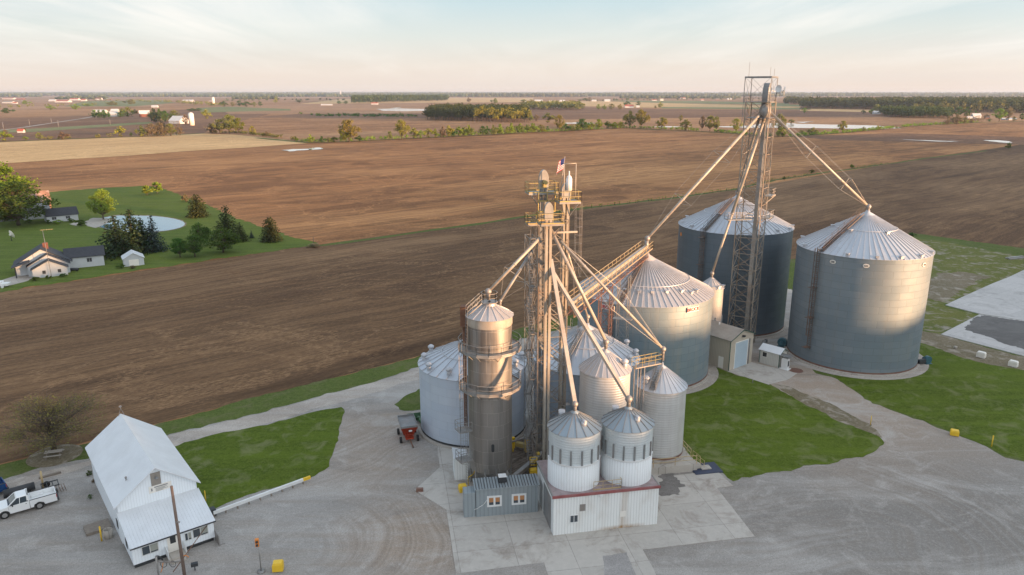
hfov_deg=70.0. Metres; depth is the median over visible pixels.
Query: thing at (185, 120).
tree
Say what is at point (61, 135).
tree
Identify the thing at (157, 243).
conifer
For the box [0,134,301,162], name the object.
stubble field
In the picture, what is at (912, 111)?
scrub thicket
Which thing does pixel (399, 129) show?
tree
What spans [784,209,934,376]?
grain bin
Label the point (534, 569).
asphalt patch
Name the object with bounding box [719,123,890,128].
floodwater
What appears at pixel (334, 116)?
field
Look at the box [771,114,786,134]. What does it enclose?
tree
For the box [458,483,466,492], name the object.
utility box
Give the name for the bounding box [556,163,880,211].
undergrowth
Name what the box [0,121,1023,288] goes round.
ploughed field
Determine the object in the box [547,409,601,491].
hopper bin
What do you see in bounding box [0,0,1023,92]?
sky
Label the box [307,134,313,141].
tree
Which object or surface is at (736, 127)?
tree
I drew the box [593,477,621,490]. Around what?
guard rail
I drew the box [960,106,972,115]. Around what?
tree
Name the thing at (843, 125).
tree
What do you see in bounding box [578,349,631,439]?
grain bin
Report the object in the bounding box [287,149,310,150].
floodwater
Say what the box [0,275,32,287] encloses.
drive
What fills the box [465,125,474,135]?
tree
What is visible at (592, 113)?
field
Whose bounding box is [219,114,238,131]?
tree
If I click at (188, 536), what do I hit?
window
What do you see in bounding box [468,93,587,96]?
woods
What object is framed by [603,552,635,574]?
concrete slab
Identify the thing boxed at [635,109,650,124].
tree
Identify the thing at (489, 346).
dryer tower
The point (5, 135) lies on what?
tree
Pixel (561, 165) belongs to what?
flag
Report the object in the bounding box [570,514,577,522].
window
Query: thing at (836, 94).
woods
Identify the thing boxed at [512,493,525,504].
window
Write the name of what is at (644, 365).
catwalk
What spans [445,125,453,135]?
tree
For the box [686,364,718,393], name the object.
gravel ring
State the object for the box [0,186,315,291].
farmyard lawn
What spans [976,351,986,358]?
concrete block
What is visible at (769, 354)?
shed
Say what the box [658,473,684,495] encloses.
asphalt patch
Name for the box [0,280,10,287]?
parked car
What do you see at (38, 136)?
tree
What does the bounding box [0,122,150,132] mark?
wheat field
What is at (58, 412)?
tree
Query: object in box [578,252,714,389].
grain bin
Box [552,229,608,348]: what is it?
grain spout
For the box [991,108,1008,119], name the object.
tree
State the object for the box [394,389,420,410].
lawn
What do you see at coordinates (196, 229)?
tree
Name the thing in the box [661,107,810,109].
wheat field
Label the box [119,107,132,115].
tree
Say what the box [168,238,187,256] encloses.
tree
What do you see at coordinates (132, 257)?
garage
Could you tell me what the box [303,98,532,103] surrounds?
field
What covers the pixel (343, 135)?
tree
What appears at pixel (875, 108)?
tree
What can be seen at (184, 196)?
bush
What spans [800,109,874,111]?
field
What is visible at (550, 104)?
thicket
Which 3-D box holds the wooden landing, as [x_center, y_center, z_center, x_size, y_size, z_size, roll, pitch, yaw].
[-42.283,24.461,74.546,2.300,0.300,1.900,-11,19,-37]
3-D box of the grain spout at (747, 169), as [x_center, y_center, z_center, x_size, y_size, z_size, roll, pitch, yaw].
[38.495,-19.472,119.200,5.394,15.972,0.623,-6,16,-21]
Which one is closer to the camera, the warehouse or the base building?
the base building
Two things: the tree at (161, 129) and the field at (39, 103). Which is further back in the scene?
the field at (39, 103)
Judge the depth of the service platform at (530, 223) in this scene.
81.37 m
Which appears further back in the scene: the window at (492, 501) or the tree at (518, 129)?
the tree at (518, 129)
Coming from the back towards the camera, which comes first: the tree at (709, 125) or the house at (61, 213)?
the tree at (709, 125)
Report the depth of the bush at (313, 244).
209.69 m
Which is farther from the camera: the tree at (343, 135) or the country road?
the country road
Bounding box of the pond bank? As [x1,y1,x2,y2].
[100,215,186,231]
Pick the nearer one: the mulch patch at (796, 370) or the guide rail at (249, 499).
the guide rail at (249, 499)
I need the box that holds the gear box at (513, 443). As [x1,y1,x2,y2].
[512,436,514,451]
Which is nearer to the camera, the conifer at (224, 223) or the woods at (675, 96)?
the conifer at (224, 223)
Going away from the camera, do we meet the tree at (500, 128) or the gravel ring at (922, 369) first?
the gravel ring at (922, 369)
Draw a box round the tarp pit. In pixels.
[693,462,722,474]
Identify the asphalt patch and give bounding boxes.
[457,562,547,574]
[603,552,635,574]
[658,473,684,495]
[965,315,1023,348]
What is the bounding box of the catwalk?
[632,352,661,411]
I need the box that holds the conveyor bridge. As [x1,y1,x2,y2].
[568,240,652,317]
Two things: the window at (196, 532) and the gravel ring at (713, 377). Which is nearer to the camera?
the window at (196, 532)
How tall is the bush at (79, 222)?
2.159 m
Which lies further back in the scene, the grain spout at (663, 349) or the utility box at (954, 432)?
the utility box at (954, 432)
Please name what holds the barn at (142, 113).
on the ground at (180, 105)
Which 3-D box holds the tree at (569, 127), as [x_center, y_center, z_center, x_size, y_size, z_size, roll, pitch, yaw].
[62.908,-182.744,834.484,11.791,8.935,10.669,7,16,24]
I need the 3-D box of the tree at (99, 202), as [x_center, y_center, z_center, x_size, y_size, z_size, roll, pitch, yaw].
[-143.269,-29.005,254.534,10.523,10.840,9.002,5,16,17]
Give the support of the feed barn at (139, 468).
on the gravel lot
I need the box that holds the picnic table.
[43,449,63,459]
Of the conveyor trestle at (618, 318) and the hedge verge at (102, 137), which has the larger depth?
the hedge verge at (102, 137)
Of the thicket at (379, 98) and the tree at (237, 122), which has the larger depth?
the thicket at (379, 98)
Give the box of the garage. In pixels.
[121,250,144,266]
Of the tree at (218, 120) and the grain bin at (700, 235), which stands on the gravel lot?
the grain bin at (700, 235)
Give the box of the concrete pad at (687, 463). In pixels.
[651,440,704,474]
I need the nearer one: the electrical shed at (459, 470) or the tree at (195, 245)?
the electrical shed at (459, 470)
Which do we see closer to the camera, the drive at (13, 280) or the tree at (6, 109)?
the drive at (13, 280)
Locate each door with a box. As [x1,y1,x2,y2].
[129,259,138,265]
[150,471,160,485]
[167,535,178,552]
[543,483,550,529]
[718,356,723,367]
[733,338,750,368]
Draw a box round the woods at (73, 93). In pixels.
[4,92,1022,95]
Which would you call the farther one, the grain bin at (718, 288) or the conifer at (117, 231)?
the conifer at (117, 231)
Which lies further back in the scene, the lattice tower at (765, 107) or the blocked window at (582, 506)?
the lattice tower at (765, 107)
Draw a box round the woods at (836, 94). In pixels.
[544,93,1023,96]
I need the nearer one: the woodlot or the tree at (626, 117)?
the tree at (626, 117)
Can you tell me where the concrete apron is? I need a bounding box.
[415,405,754,574]
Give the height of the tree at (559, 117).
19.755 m
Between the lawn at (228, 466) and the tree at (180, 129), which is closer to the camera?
the lawn at (228, 466)
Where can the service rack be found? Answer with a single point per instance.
(166, 562)
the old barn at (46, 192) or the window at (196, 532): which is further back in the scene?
the old barn at (46, 192)
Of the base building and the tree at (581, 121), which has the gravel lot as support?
the base building
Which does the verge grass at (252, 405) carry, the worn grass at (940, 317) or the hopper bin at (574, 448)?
the worn grass at (940, 317)
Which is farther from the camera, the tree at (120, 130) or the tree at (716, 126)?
the tree at (716, 126)
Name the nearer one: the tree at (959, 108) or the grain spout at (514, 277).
the grain spout at (514, 277)
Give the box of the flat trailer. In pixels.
[40,479,59,491]
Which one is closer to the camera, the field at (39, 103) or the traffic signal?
the traffic signal
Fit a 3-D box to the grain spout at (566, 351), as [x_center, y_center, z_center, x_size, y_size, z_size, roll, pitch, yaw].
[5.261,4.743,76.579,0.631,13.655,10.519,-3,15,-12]
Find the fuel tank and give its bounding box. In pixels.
[3,482,34,498]
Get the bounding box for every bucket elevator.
[525,169,558,451]
[537,202,577,459]
[554,163,582,409]
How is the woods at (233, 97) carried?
on the ground at (180, 105)
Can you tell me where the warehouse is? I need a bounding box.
[55,100,71,101]
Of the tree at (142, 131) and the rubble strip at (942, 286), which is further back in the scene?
the tree at (142, 131)
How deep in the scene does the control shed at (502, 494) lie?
76.52 m
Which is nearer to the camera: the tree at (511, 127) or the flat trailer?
the flat trailer
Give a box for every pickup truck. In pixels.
[0,477,8,491]
[0,485,59,518]
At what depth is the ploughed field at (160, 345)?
159.43 m
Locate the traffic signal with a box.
[255,538,264,573]
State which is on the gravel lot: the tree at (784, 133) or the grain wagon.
the grain wagon
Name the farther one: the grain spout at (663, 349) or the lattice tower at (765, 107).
the lattice tower at (765, 107)
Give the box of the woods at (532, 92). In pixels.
[2,92,1016,92]
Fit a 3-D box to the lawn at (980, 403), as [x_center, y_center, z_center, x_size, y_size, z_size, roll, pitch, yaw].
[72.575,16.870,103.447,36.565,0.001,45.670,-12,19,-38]
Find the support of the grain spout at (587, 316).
attached to the support tower at (528, 433)
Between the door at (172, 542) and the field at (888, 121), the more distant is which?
the field at (888, 121)
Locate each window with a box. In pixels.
[141,542,158,556]
[184,531,191,541]
[192,525,208,538]
[487,495,501,506]
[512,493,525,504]
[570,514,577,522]
[580,504,585,510]
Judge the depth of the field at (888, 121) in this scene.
1083.32 m
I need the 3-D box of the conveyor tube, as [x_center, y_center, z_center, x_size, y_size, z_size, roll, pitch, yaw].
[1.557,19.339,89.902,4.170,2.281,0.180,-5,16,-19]
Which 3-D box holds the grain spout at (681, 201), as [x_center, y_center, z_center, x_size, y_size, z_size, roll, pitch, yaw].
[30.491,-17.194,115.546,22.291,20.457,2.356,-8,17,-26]
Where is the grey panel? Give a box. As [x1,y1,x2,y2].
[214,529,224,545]
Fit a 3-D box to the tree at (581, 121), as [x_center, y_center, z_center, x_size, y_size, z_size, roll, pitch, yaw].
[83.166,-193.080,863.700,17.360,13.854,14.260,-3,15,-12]
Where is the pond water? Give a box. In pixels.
[100,215,184,231]
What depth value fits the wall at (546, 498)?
75.19 m
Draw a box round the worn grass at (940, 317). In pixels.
[917,239,1023,333]
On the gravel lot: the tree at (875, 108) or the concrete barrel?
the concrete barrel
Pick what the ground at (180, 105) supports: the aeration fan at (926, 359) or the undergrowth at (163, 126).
the undergrowth at (163, 126)
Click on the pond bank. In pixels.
(152, 215)
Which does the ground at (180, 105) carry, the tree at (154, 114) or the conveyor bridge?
the tree at (154, 114)
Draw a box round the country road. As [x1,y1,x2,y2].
[5,117,89,129]
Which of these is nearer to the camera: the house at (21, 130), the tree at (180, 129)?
the tree at (180, 129)
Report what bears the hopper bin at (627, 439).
on the base building
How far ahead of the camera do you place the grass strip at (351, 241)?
277.96 m
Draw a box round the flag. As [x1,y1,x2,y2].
[556,157,564,193]
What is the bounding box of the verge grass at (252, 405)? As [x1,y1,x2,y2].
[0,233,1023,479]
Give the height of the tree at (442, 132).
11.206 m
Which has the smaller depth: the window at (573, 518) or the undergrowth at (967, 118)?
the window at (573, 518)
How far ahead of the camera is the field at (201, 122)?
1016.89 m
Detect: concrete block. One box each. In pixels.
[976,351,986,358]
[1008,359,1018,367]
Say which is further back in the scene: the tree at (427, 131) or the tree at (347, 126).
the tree at (427, 131)
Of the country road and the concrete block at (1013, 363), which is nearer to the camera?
the concrete block at (1013, 363)
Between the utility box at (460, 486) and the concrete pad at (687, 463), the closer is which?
the utility box at (460, 486)
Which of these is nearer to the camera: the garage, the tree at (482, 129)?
the garage
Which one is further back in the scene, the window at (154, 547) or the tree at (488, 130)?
the tree at (488, 130)
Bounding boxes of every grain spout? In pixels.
[485,237,540,299]
[499,249,532,305]
[551,259,577,410]
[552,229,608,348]
[555,272,632,406]
[560,240,665,360]
[569,255,589,322]
[645,113,760,243]
[710,215,732,276]
[731,118,765,217]
[735,118,759,194]
[771,111,870,209]
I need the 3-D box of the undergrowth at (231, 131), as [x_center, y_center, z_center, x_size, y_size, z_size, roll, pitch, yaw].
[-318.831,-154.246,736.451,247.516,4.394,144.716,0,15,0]
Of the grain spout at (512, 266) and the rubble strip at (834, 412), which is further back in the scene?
the rubble strip at (834, 412)
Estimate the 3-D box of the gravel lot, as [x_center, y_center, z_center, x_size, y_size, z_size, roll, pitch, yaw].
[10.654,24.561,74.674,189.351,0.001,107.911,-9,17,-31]
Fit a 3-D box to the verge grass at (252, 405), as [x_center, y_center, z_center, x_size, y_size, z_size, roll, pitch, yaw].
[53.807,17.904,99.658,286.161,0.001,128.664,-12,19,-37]
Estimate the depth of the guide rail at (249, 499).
79.67 m
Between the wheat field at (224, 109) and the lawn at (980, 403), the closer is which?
the lawn at (980, 403)
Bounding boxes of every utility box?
[272,559,283,572]
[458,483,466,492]
[950,428,958,436]
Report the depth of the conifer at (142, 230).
202.42 m
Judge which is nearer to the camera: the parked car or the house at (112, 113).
the parked car
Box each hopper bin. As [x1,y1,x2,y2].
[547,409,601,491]
[600,405,654,485]
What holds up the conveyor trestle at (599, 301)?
on the gravel lot
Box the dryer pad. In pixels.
[477,472,502,477]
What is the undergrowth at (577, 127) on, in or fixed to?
on the ground at (180, 105)
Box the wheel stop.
[39,471,60,478]
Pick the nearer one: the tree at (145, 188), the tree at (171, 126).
the tree at (145, 188)
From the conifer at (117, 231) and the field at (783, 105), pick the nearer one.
the conifer at (117, 231)
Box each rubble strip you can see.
[773,383,881,437]
[921,331,1023,369]
[927,271,990,301]
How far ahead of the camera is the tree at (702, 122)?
831.76 m
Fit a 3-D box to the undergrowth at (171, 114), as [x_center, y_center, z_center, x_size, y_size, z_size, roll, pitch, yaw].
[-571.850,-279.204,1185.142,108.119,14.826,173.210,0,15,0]
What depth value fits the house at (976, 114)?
1257.35 m
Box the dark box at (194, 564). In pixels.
[191,561,197,569]
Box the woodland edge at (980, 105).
[913,99,1021,112]
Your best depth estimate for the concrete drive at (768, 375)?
115.60 m
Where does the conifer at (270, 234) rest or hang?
on the farmyard lawn at (60, 236)
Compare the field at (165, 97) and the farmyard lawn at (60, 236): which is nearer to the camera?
the farmyard lawn at (60, 236)
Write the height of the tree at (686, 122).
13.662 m
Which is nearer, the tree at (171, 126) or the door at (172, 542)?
the door at (172, 542)
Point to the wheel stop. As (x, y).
(51, 474)
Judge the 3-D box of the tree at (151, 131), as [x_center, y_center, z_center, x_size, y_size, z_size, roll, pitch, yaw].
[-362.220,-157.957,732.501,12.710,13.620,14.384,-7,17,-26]
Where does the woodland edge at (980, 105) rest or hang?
on the ground at (180, 105)
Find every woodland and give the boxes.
[783,95,802,103]
[798,95,1023,111]
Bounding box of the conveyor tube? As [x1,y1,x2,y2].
[512,434,536,442]
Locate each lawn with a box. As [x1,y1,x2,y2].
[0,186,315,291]
[175,407,344,507]
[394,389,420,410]
[683,367,883,480]
[835,343,1023,459]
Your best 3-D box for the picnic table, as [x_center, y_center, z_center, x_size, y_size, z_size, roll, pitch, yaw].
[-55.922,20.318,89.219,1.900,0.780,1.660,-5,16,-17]
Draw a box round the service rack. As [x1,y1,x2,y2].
[155,555,188,574]
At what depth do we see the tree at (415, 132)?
706.12 m
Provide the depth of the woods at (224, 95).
7465.43 m
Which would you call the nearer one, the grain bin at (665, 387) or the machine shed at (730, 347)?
the grain bin at (665, 387)
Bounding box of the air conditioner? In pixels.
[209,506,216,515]
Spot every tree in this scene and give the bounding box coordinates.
[0,131,13,140]
[0,161,41,208]
[0,179,60,225]
[0,382,111,460]
[1,108,15,112]
[35,132,43,138]
[57,132,69,138]
[85,188,118,218]
[97,110,105,117]
[113,126,125,136]
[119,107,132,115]
[122,99,135,103]
[134,125,146,135]
[142,185,152,192]
[145,123,156,136]
[148,108,160,121]
[150,181,161,192]
[152,122,168,135]
[155,108,163,119]
[166,123,176,133]
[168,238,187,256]
[177,127,184,134]
[180,234,208,256]
[182,114,188,123]
[187,222,211,241]
[201,110,212,118]
[205,123,219,132]
[206,227,241,252]
[211,118,225,132]
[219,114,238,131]
[231,118,244,132]
[248,126,255,132]
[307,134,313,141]
[337,119,361,141]
[339,131,349,139]
[394,119,410,138]
[409,128,418,136]
[423,128,433,136]
[439,126,445,136]
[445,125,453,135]
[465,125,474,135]
[478,125,485,134]
[484,126,491,134]
[495,123,502,132]
[506,123,513,132]
[515,123,522,132]
[528,123,539,131]
[542,113,554,122]
[554,114,564,131]
[562,124,571,130]
[575,119,589,129]
[623,110,635,125]
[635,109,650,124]
[655,117,666,126]
[679,119,691,129]
[699,116,705,127]
[704,115,716,128]
[713,116,719,128]
[730,119,742,130]
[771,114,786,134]
[776,126,787,136]
[804,127,817,134]
[837,121,847,130]
[870,104,882,110]
[950,113,963,124]
[955,106,963,114]
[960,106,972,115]
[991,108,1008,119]
[1003,106,1014,118]
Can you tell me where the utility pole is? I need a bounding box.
[170,485,206,574]
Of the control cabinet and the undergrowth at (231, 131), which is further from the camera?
the undergrowth at (231, 131)
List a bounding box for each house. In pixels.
[17,129,25,132]
[42,206,78,221]
[109,111,119,116]
[624,105,633,107]
[970,113,981,117]
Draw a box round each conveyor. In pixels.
[512,451,541,474]
[515,441,529,451]
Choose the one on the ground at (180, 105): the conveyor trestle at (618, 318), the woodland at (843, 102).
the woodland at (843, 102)
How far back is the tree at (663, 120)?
887.61 m
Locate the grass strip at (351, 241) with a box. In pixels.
[320,151,982,245]
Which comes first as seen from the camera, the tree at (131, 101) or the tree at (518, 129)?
the tree at (518, 129)
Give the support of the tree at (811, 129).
on the ploughed field at (331, 192)
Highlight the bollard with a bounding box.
[39,471,43,487]
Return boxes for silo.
[188,112,194,124]
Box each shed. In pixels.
[452,447,467,479]
[463,473,539,517]
[708,320,755,370]
[759,343,788,367]
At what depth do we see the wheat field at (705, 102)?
3260.81 m
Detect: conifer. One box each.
[91,215,143,260]
[108,209,165,255]
[133,217,164,254]
[143,215,170,253]
[185,194,209,218]
[210,205,242,239]
[232,222,251,241]
[258,217,282,242]
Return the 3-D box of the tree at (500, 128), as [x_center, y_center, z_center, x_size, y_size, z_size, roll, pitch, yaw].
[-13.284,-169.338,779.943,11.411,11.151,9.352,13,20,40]
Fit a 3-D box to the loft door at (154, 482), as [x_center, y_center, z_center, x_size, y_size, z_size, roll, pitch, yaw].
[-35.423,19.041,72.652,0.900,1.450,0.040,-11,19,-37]
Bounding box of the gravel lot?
[0,289,1023,574]
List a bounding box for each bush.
[74,220,86,224]
[181,194,191,200]
[305,243,319,246]
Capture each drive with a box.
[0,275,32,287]
[0,336,537,492]
[728,362,796,384]
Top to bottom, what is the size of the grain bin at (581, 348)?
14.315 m
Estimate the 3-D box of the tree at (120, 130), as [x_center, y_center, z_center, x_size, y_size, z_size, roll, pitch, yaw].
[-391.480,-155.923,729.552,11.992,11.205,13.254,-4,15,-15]
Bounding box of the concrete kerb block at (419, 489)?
[416,487,422,491]
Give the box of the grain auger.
[409,412,420,422]
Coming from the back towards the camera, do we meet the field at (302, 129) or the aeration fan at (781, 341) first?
the field at (302, 129)
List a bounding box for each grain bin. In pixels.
[418,339,528,449]
[532,323,640,434]
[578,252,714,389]
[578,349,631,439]
[635,361,687,463]
[676,194,794,337]
[703,277,724,322]
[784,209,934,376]
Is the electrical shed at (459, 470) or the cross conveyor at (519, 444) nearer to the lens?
the electrical shed at (459, 470)
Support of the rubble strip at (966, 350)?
on the verge grass at (252, 405)
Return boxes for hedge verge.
[6,133,202,141]
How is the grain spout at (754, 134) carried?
attached to the lattice tower at (765, 107)
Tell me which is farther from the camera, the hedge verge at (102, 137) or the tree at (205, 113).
the tree at (205, 113)
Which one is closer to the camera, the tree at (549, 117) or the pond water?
the pond water
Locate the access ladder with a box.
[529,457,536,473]
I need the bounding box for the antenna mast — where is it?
[42,229,51,277]
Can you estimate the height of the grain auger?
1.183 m
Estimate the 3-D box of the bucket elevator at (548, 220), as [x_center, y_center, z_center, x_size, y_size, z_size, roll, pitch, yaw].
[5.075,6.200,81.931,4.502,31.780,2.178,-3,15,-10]
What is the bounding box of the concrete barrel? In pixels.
[102,527,112,539]
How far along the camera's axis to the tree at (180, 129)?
750.79 m
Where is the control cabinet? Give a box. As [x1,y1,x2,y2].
[779,353,793,370]
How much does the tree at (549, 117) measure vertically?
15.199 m
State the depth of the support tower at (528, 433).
84.31 m
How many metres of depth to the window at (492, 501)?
76.28 m
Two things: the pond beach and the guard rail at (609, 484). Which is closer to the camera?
the guard rail at (609, 484)
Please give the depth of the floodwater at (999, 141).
660.52 m
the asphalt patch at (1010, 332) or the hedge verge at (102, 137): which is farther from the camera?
the hedge verge at (102, 137)
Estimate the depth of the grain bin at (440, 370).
91.83 m
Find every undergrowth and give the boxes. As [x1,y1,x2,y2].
[0,103,96,106]
[44,130,299,140]
[88,110,134,117]
[93,99,221,105]
[136,121,179,135]
[146,111,179,121]
[225,98,344,100]
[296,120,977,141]
[438,121,625,135]
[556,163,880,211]
[578,97,759,100]
[943,116,983,123]
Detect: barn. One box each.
[22,203,49,219]
[25,190,51,207]
[85,405,215,567]
[138,110,149,116]
[168,116,188,123]
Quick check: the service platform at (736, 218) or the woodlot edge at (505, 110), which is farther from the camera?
the woodlot edge at (505, 110)
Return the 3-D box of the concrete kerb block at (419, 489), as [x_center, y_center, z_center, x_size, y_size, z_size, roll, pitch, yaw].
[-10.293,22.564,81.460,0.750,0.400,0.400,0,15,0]
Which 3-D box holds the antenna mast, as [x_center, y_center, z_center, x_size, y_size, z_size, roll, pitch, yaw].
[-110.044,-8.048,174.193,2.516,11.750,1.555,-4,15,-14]
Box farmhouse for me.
[11,242,104,277]
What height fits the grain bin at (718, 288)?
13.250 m
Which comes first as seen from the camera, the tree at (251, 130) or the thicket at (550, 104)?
the tree at (251, 130)
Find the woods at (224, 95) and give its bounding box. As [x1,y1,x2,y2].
[0,93,528,96]
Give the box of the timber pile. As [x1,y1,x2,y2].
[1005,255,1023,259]
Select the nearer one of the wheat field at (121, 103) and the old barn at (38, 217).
the old barn at (38, 217)
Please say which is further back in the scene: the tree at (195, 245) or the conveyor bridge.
the tree at (195, 245)
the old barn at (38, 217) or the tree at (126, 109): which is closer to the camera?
the old barn at (38, 217)
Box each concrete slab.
[941,314,1023,355]
[946,270,1023,320]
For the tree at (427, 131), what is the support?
on the ground at (180, 105)
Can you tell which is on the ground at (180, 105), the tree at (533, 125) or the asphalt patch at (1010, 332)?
the tree at (533, 125)
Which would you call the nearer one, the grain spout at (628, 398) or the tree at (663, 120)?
the grain spout at (628, 398)
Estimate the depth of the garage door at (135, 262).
187.35 m
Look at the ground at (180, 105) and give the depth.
1921.29 m
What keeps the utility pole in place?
on the gravel lot
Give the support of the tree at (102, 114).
on the ground at (180, 105)
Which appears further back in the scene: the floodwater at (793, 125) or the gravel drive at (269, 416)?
the floodwater at (793, 125)
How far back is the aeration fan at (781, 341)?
127.46 m
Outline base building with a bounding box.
[536,455,660,534]
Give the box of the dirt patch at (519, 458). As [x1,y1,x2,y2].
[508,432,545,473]
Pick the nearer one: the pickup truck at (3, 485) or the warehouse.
the pickup truck at (3, 485)
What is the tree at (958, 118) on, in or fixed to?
on the ploughed field at (331, 192)
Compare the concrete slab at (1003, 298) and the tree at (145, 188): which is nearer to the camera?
the concrete slab at (1003, 298)
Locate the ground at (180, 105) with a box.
[0,95,1023,464]
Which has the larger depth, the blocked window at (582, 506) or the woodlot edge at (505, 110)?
the woodlot edge at (505, 110)
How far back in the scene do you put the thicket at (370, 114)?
1369.34 m
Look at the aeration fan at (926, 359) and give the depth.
119.43 m
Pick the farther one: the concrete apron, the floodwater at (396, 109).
the floodwater at (396, 109)
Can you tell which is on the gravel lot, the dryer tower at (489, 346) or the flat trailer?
the flat trailer
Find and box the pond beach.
[85,218,112,227]
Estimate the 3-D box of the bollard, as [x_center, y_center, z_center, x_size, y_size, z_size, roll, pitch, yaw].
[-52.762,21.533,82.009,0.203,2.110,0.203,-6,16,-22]
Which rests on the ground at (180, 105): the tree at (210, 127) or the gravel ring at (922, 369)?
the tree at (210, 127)
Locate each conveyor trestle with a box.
[597,286,612,335]
[613,274,631,342]
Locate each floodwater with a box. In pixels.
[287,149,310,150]
[378,108,423,110]
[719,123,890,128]
[985,140,1010,142]
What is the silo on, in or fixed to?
on the ground at (180, 105)
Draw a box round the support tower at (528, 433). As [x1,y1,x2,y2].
[524,192,572,464]
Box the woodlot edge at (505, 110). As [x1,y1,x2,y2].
[473,105,531,122]
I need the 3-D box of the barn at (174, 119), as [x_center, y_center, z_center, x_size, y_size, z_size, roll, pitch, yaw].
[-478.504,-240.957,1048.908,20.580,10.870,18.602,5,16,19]
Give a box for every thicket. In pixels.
[298,112,417,116]
[350,94,448,102]
[524,100,584,109]
[877,104,954,118]
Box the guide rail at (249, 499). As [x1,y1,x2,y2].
[213,475,310,516]
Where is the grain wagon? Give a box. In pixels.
[397,413,418,447]
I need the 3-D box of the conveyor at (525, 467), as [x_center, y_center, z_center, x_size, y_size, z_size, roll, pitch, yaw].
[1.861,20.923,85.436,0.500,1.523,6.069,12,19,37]
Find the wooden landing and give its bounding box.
[83,518,111,535]
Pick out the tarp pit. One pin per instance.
(709, 467)
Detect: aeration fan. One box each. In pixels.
[777,337,786,347]
[918,355,931,364]
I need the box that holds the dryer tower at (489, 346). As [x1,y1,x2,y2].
[455,290,521,481]
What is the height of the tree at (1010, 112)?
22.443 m
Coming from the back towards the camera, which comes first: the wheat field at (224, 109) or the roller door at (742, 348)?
the wheat field at (224, 109)
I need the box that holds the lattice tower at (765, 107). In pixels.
[727,66,784,343]
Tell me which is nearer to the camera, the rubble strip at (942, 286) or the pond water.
the rubble strip at (942, 286)
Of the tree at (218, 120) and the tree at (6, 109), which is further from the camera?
the tree at (6, 109)
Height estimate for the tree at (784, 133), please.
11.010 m
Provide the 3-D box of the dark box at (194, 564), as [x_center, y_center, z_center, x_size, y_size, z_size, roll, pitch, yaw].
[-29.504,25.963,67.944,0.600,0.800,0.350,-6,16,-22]
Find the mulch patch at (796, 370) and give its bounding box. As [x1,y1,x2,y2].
[789,368,802,372]
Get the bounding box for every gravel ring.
[26,444,82,467]
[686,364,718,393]
[753,318,788,340]
[776,336,928,379]
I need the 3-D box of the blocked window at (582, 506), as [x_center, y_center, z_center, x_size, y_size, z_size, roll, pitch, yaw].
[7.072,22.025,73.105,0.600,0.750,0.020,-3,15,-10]
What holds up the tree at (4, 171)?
on the farmyard lawn at (60, 236)
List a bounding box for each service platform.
[525,212,543,225]
[724,212,752,220]
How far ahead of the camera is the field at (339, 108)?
2171.52 m
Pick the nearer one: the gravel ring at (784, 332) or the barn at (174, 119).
the gravel ring at (784, 332)
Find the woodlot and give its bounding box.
[422,102,529,122]
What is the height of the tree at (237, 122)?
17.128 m
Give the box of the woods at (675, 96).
[620,95,809,98]
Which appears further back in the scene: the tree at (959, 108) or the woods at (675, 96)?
the woods at (675, 96)
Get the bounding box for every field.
[0,96,340,97]
[0,98,175,110]
[0,109,267,141]
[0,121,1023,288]
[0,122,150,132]
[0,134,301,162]
[0,145,1023,463]
[68,100,174,105]
[196,107,290,112]
[205,118,611,141]
[214,103,426,113]
[252,114,426,118]
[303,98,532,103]
[528,107,904,119]
[565,96,756,98]
[569,101,799,107]
[589,117,980,135]
[623,101,788,104]
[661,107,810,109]
[771,104,798,105]
[798,133,1023,144]
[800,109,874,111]
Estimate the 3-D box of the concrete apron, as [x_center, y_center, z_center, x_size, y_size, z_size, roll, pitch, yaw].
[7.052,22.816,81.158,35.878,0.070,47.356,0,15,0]
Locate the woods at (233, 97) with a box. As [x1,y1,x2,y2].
[55,95,277,98]

